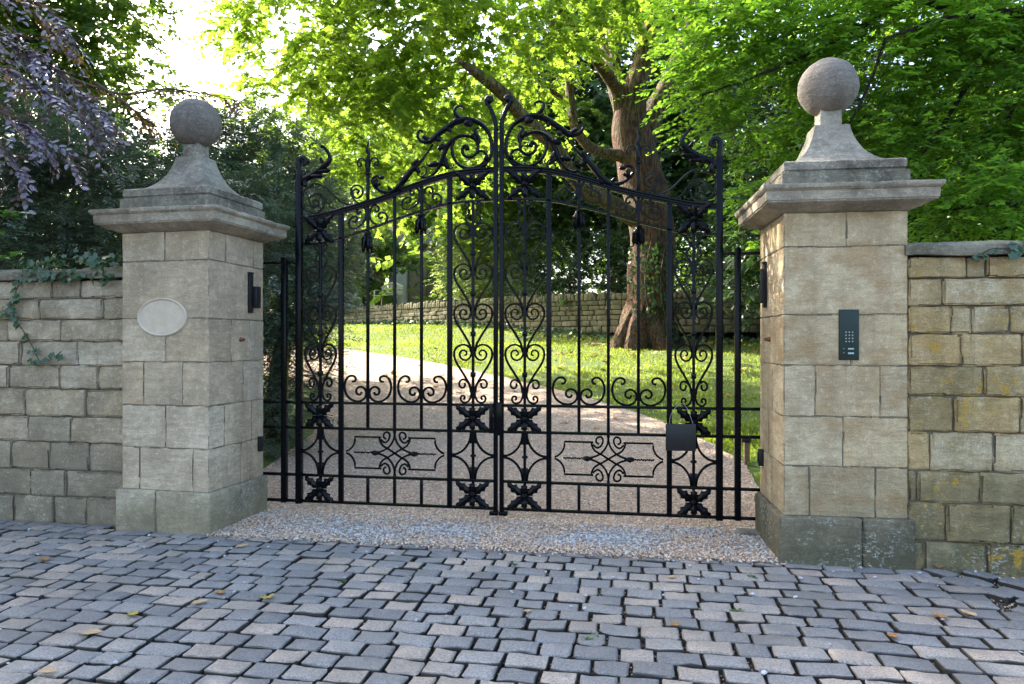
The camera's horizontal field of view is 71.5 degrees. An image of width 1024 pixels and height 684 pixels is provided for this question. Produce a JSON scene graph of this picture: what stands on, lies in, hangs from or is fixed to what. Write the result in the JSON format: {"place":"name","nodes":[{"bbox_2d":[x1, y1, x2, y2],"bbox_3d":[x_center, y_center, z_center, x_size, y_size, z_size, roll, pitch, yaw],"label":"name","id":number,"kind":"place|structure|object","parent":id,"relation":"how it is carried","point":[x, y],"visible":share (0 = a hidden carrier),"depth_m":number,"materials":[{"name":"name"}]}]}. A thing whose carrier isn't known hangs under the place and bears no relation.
{"place":"outdoors","nodes":[
{"label":"outdoors","id":0,"kind":"place"},
{"bbox_2d":[204,509,786,565],"bbox_3d":[-0.174,1.450,5.330,4.080,0.033,0.811,0,0,10],"label":"gravel apron","id":1,"kind":"object","parent":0,"point":[564,554],"visible":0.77,"depth_m":5.22,"materials":[{"name":"beige gravel"}]},
{"bbox_2d":[736,528,759,536],"bbox_3d":[1.797,1.447,5.326,0.213,0.069,0.164,0,0,10],"label":"threshold stone","id":2,"kind":"object","parent":1,"relation":"on","point":[747,531],"visible":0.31,"depth_m":5.31,"materials":[{"name":"grey stone"}]},
{"bbox_2d":[263,347,758,530],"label":"gravel drive","id":3,"kind":"structure","parent":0,"point":[381,364],"depth_m":7.88,"materials":[{"name":"beige gravel"}]},
{"bbox_2d":[295,95,501,515],"bbox_3d":[-0.955,-0.297,5.860,1.775,3.383,0.094,0,0,10],"label":"iron gate leaf","id":4,"kind":"object","parent":3,"relation":"on","point":[481,170],"visible":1,"depth_m":5.86,"materials":[{"name":"black metal"}]},
{"bbox_2d":[263,381,755,529],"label":"drive gravel pebbles","id":5,"kind":"object","parent":3,"relation":"on","point":[539,515],"visible":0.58,"depth_m":6.98,"materials":[{"name":"beige gravel"}]},
{"bbox_2d":[499,94,722,520],"bbox_3d":[0.753,-0.297,5.571,1.742,3.383,0.094,0,0,10],"label":"iron gate leaf","id":6,"kind":"object","parent":3,"relation":"on","point":[523,416],"visible":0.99,"depth_m":5.57,"materials":[{"name":"black metal"}]},
{"bbox_2d":[666,403,695,450],"bbox_3d":[1.290,0.650,5.444,0.224,0.357,0.081,0,0,10],"label":"hanging plate","id":7,"kind":"object","parent":6,"relation":"hanging from","point":[680,437],"visible":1,"depth_m":5.41,"materials":[{"name":"black metal"}]},
{"bbox_2d":[263,323,760,499],"bbox_3d":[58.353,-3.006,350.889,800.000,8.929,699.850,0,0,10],"label":"lawn ground","id":8,"kind":"structure","parent":0,"point":[268,461],"depth_m":14.63,"materials":[{"name":"green plant"}]},
{"bbox_2d":[0,209,29,269],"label":"laurel bush","id":9,"kind":"object","parent":8,"relation":"on","point":[6,214],"visible":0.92,"depth_m":5.94,"materials":[{"name":"green plant"}]},
{"bbox_2d":[0,0,199,140],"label":"broadleaf tree","id":10,"kind":"object","parent":8,"relation":"on","point":[80,15],"visible":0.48,"depth_m":12.75,"materials":[{"name":"green plant"}]},
{"bbox_2d":[0,0,258,217],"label":"copper beech","id":11,"kind":"object","parent":8,"relation":"on","point":[35,138],"visible":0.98,"depth_m":5.22,"materials":[{"name":"purple plant"}]},
{"bbox_2d":[0,64,262,269],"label":"yew tree","id":12,"kind":"object","parent":8,"relation":"on","point":[38,247],"visible":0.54,"depth_m":7.38,"materials":[{"name":"green plant"}]},
{"bbox_2d":[0,67,363,358],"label":"evergreen tree","id":13,"kind":"object","parent":8,"relation":"on","point":[131,123],"visible":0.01,"depth_m":10.97,"materials":[{"name":"green plant"}]},
{"bbox_2d":[86,71,389,322],"bbox_3d":[-4.508,-1.544,12.038,4.919,5.905,3.221,0,0,-12],"label":"yew tree","id":14,"kind":"object","parent":8,"relation":"on","point":[256,141],"visible":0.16,"depth_m":11.74,"materials":[{"name":"green plant"}]},
{"bbox_2d":[218,144,378,459],"bbox_3d":[-3.016,-0.324,9.015,2.748,4.395,3.078,0,0,10],"label":"yew tree","id":15,"kind":"object","parent":8,"relation":"on","point":[272,352],"visible":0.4,"depth_m":8.52,"materials":[{"name":"green plant"}]},
{"bbox_2d":[184,0,733,349],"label":"plane tree","id":16,"kind":"object","parent":8,"relation":"on","point":[362,90],"visible":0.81,"depth_m":15.18,"materials":[{"name":"green plant"}]},
{"bbox_2d":[626,241,683,347],"bbox_3d":[3.628,-1.183,17.749,1.657,2.728,0.664,0,0,-12],"label":"ivy","id":17,"kind":"object","parent":16,"relation":"attached to","point":[675,337],"visible":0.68,"depth_m":17.64,"materials":[{"name":"green plant"}]},
{"bbox_2d":[268,289,759,332],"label":"retaining wall","id":18,"kind":"structure","parent":8,"relation":"on","point":[562,318],"depth_m":20.91,"materials":[{"name":"stone"}]},
{"bbox_2d":[315,330,759,429],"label":"leaf litter","id":19,"kind":"object","parent":8,"relation":"on","point":[595,428],"visible":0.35,"depth_m":16.19,"materials":[{"name":"brown plant"}]},
{"bbox_2d":[316,319,759,344],"bbox_3d":[-0.403,-0.377,23.653,30.106,1.134,5.936,0,0,32],"label":"ground ivy","id":20,"kind":"object","parent":8,"relation":"on","point":[543,330],"visible":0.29,"depth_m":21.05,"materials":[{"name":"green plant"}]},
{"bbox_2d":[567,122,759,337],"bbox_3d":[5.710,-3.686,21.556,8.921,7.404,6.344,0,0,38],"label":"shrub","id":21,"kind":"object","parent":8,"relation":"on","point":[677,225],"visible":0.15,"depth_m":21.89,"materials":[{"name":"green plant"}]},
{"bbox_2d":[742,439,750,465],"bbox_3d":[2.414,1.150,7.334,0.090,0.352,0.074,0,0,10],"label":"marker post","id":22,"kind":"object","parent":8,"relation":"on","point":[746,442],"visible":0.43,"depth_m":7.31,"materials":[{"name":"brown wood"}]},
{"bbox_2d":[614,0,1023,250],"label":"beech tree","id":23,"kind":"object","parent":8,"relation":"on","point":[977,43],"visible":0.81,"depth_m":7.86,"materials":[{"name":"green plant"}]},
{"bbox_2d":[683,0,1023,332],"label":"evergreen tree","id":24,"kind":"object","parent":8,"relation":"on","point":[749,264],"visible":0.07,"depth_m":15.36,"materials":[{"name":"green plant"}]},
{"bbox_2d":[0,520,1023,683],"bbox_3d":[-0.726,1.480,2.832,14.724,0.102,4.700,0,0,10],"label":"cobbled street","id":25,"kind":"structure","parent":0,"point":[104,578],"depth_m":3.75,"materials":[{"name":"stone"}]},
{"bbox_2d":[38,667,56,671],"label":"fallen leaf","id":26,"kind":"object","parent":25,"relation":"on","point":[47,669],"visible":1,"depth_m":3.10,"materials":[{"name":"beige plant"}]},
{"bbox_2d":[0,266,122,528],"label":"boundary wall","id":27,"kind":"structure","parent":25,"relation":"on","point":[61,441],"depth_m":5.74,"materials":[{"name":"stone"}]},
{"bbox_2d":[0,249,120,365],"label":"ivy","id":28,"kind":"object","parent":27,"relation":"attached to","point":[93,262],"visible":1,"depth_m":5.68,"materials":[{"name":"green plant"}]},
{"bbox_2d":[81,629,101,633],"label":"fallen leaf","id":29,"kind":"object","parent":25,"relation":"on","point":[89,631],"visible":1,"depth_m":3.50,"materials":[{"name":"beige plant"}]},
{"bbox_2d":[125,610,139,614],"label":"fallen leaf","id":30,"kind":"object","parent":25,"relation":"on","point":[134,612],"visible":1,"depth_m":3.75,"materials":[{"name":"yellow plant"}]},
{"bbox_2d":[88,98,289,536],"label":"stone gate pier","id":31,"kind":"structure","parent":25,"relation":"on","point":[194,228],"depth_m":5.46,"materials":[{"name":"grey stone"}]},
{"bbox_2d":[247,272,260,312],"bbox_3d":[-2.132,-0.407,5.876,0.065,0.334,0.104,0,0,13],"label":"wall light","id":32,"kind":"object","parent":31,"relation":"attached to","point":[254,296],"visible":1,"depth_m":5.86,"materials":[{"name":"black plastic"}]},
{"bbox_2d":[257,436,263,451],"bbox_3d":[-2.116,0.858,5.990,0.044,0.125,0.045,0,0,13],"label":"photocell","id":33,"kind":"object","parent":31,"relation":"attached to","point":[260,443],"visible":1,"depth_m":5.97,"materials":[{"name":"black plastic"}]},
{"bbox_2d":[263,257,294,502],"bbox_3d":[-1.990,0.317,6.049,0.330,2.086,0.048,0,0,10],"label":"fixed railing panel","id":34,"kind":"object","parent":31,"relation":"attached to","point":[284,427],"visible":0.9,"depth_m":6.02,"materials":[{"name":"black metal"}]},
{"bbox_2d":[192,599,208,602],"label":"fallen leaf","id":35,"kind":"object","parent":25,"relation":"on","point":[199,601],"visible":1,"depth_m":3.92,"materials":[{"name":"beige plant"}]},
{"bbox_2d":[260,594,274,598],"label":"fallen leaf","id":36,"kind":"object","parent":25,"relation":"on","point":[264,596],"visible":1,"depth_m":3.99,"materials":[{"name":"yellow plant"}]},
{"bbox_2d":[735,57,945,571],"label":"stone gate pier","id":37,"kind":"structure","parent":25,"relation":"on","point":[829,208],"depth_m":4.61,"materials":[{"name":"beige stone"}]},
{"bbox_2d":[723,247,759,520],"bbox_3d":[1.777,0.317,5.411,0.330,2.086,0.048,0,0,10],"label":"fixed railing panel","id":38,"kind":"object","parent":37,"relation":"attached to","point":[737,408],"visible":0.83,"depth_m":5.40,"materials":[{"name":"black metal"}]},
{"bbox_2d":[757,449,763,465],"bbox_3d":[1.846,0.858,5.279,0.044,0.125,0.045,0,0,8],"label":"photocell","id":39,"kind":"object","parent":37,"relation":"attached to","point":[760,456],"visible":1,"depth_m":5.26,"materials":[{"name":"black plastic"}]},
{"bbox_2d":[760,261,766,307],"bbox_3d":[1.827,-0.417,5.170,0.055,0.334,0.084,0,0,8],"label":"wall light","id":40,"kind":"object","parent":37,"relation":"attached to","point":[763,285],"visible":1,"depth_m":5.16,"materials":[{"name":"black plastic"}]},
{"bbox_2d":[838,309,858,359],"bbox_3d":[2.181,-0.047,4.603,0.124,0.328,0.028,0,0,8],"label":"entry panel","id":41,"kind":"object","parent":37,"relation":"attached to","point":[848,334],"visible":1,"depth_m":4.59,"materials":[{"name":"black metal"}]},
{"bbox_2d":[887,632,897,636],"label":"fallen leaf","id":42,"kind":"object","parent":25,"relation":"on","point":[891,635],"visible":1,"depth_m":3.48,"materials":[{"name":"orange plant"}]},
{"bbox_2d":[932,610,948,617],"bbox_3d":[2.237,1.428,3.719,0.080,0.017,0.079,0,0,44],"label":"fallen leaf","id":43,"kind":"object","parent":25,"relation":"on","point":[937,614],"visible":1,"depth_m":3.72,"materials":[{"name":"brown plant"}]},
{"bbox_2d":[904,240,1023,577],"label":"boundary wall","id":44,"kind":"structure","parent":25,"relation":"on","point":[965,406],"depth_m":4.50,"materials":[{"name":"stone"}]},
{"bbox_2d":[971,240,1023,260],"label":"ivy","id":45,"kind":"object","parent":44,"relation":"attached to","point":[1015,252],"visible":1,"depth_m":4.41,"materials":[{"name":"green plant"}]},
{"bbox_2d":[961,609,976,615],"bbox_3d":[2.417,1.431,3.760,0.066,0.007,0.068,0,0,23],"label":"fallen leaf","id":46,"kind":"object","parent":25,"relation":"on","point":[970,612],"visible":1,"depth_m":3.76,"materials":[{"name":"beige plant"}]},
{"bbox_2d":[0,528,1023,683],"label":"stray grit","id":47,"kind":"object","parent":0,"point":[763,672],"visible":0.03,"depth_m":4.08,"materials":[{"name":"grey gravel"}]},
{"bbox_2d":[8,0,1022,293],"label":"sky","id":48,"kind":"structure","parent":0,"point":[182,59],"materials":[{"name":"white"}]},
{"bbox_2d":[446,291,757,321],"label":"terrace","id":49,"kind":"structure","parent":0,"point":[606,305],"depth_m":52.77,"materials":[{"name":"stone"}]},
{"bbox_2d":[330,267,383,308],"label":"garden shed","id":50,"kind":"structure","parent":49,"relation":"on","point":[381,283],"depth_m":33.20,"materials":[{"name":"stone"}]},
{"bbox_2d":[344,280,361,307],"bbox_3d":[-7.249,-2.025,32.695,1.133,1.650,0.080,0,0,10],"label":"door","id":51,"kind":"structure","parent":50,"relation":"in","point":[348,280],"depth_m":32.67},
{"bbox_2d":[333,226,427,305],"bbox_3d":[-5.877,-3.161,31.130,4.577,3.832,3.570,0,0,10],"label":"tree","id":52,"kind":"object","parent":49,"relation":"on","point":[385,251],"visible":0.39,"depth_m":30.95,"materials":[{"name":"green plant"}]},
{"bbox_2d":[373,282,403,304],"bbox_3d":[-5.136,-1.921,29.508,1.268,1.162,0.490,0,0,34],"label":"garden bench","id":53,"kind":"object","parent":49,"relation":"on","point":[397,289],"visible":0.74,"depth_m":29.55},
{"bbox_2d":[230,58,567,290],"bbox_3d":[-5.942,-8.518,37.102,19.027,14.534,12.384,0,0,-9],"label":"broadleaf tree","id":54,"kind":"object","parent":49,"relation":"on","point":[365,132],"depth_m":35.22,"materials":[{"name":"green plant"}]},
{"bbox_2d":[383,202,540,322],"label":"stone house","id":55,"kind":"structure","parent":49,"relation":"on","point":[407,280],"depth_m":33.63,"materials":[{"name":"stone"}]},
{"bbox_2d":[440,265,460,293],"bbox_3d":[-2.900,-2.950,33.471,1.020,1.320,0.080,0,0,10],"label":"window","id":56,"kind":"structure","parent":55,"relation":"in","point":[440,265],"depth_m":33.51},
{"bbox_2d":[424,214,509,299],"bbox_3d":[-1.702,-2.908,26.367,3.659,4.249,4.819,0,0,10],"label":"shrub","id":57,"kind":"object","parent":49,"relation":"on","point":[443,263],"visible":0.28,"depth_m":25.85,"materials":[{"name":"green plant"}]},
{"bbox_2d":[319,35,617,294],"bbox_3d":[-0.980,-6.050,25.929,12.754,10.040,7.405,0,0,-7],"label":"broadleaf tree","id":58,"kind":"object","parent":49,"relation":"on","point":[409,230],"visible":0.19,"depth_m":25.00,"materials":[{"name":"green plant"}]},
{"bbox_2d":[432,180,563,299],"bbox_3d":[-0.551,-3.473,26.683,4.509,6.187,6.790,0,0,-19],"label":"shrub","id":59,"kind":"object","parent":49,"relation":"on","point":[489,273],"visible":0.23,"depth_m":24.95,"materials":[{"name":"green plant"}]},
{"bbox_2d":[1,17,1015,319],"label":"distant woodland","id":60,"kind":"object","parent":49,"relation":"on","point":[403,271],"visible":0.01,"depth_m":31.96,"materials":[{"name":"green plant"}]},
{"bbox_2d":[480,184,629,312],"bbox_3d":[1.983,-3.000,22.930,5.754,4.979,5.653,0,0,10],"label":"shrub","id":61,"kind":"object","parent":49,"relation":"on","point":[570,277],"visible":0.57,"depth_m":22.64,"materials":[{"name":"green plant"}]},
{"bbox_2d":[481,1,794,300],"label":"evergreen tree","id":62,"kind":"object","parent":49,"relation":"on","point":[601,101],"visible":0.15,"depth_m":25.08,"materials":[{"name":"green plant"}]}
]}

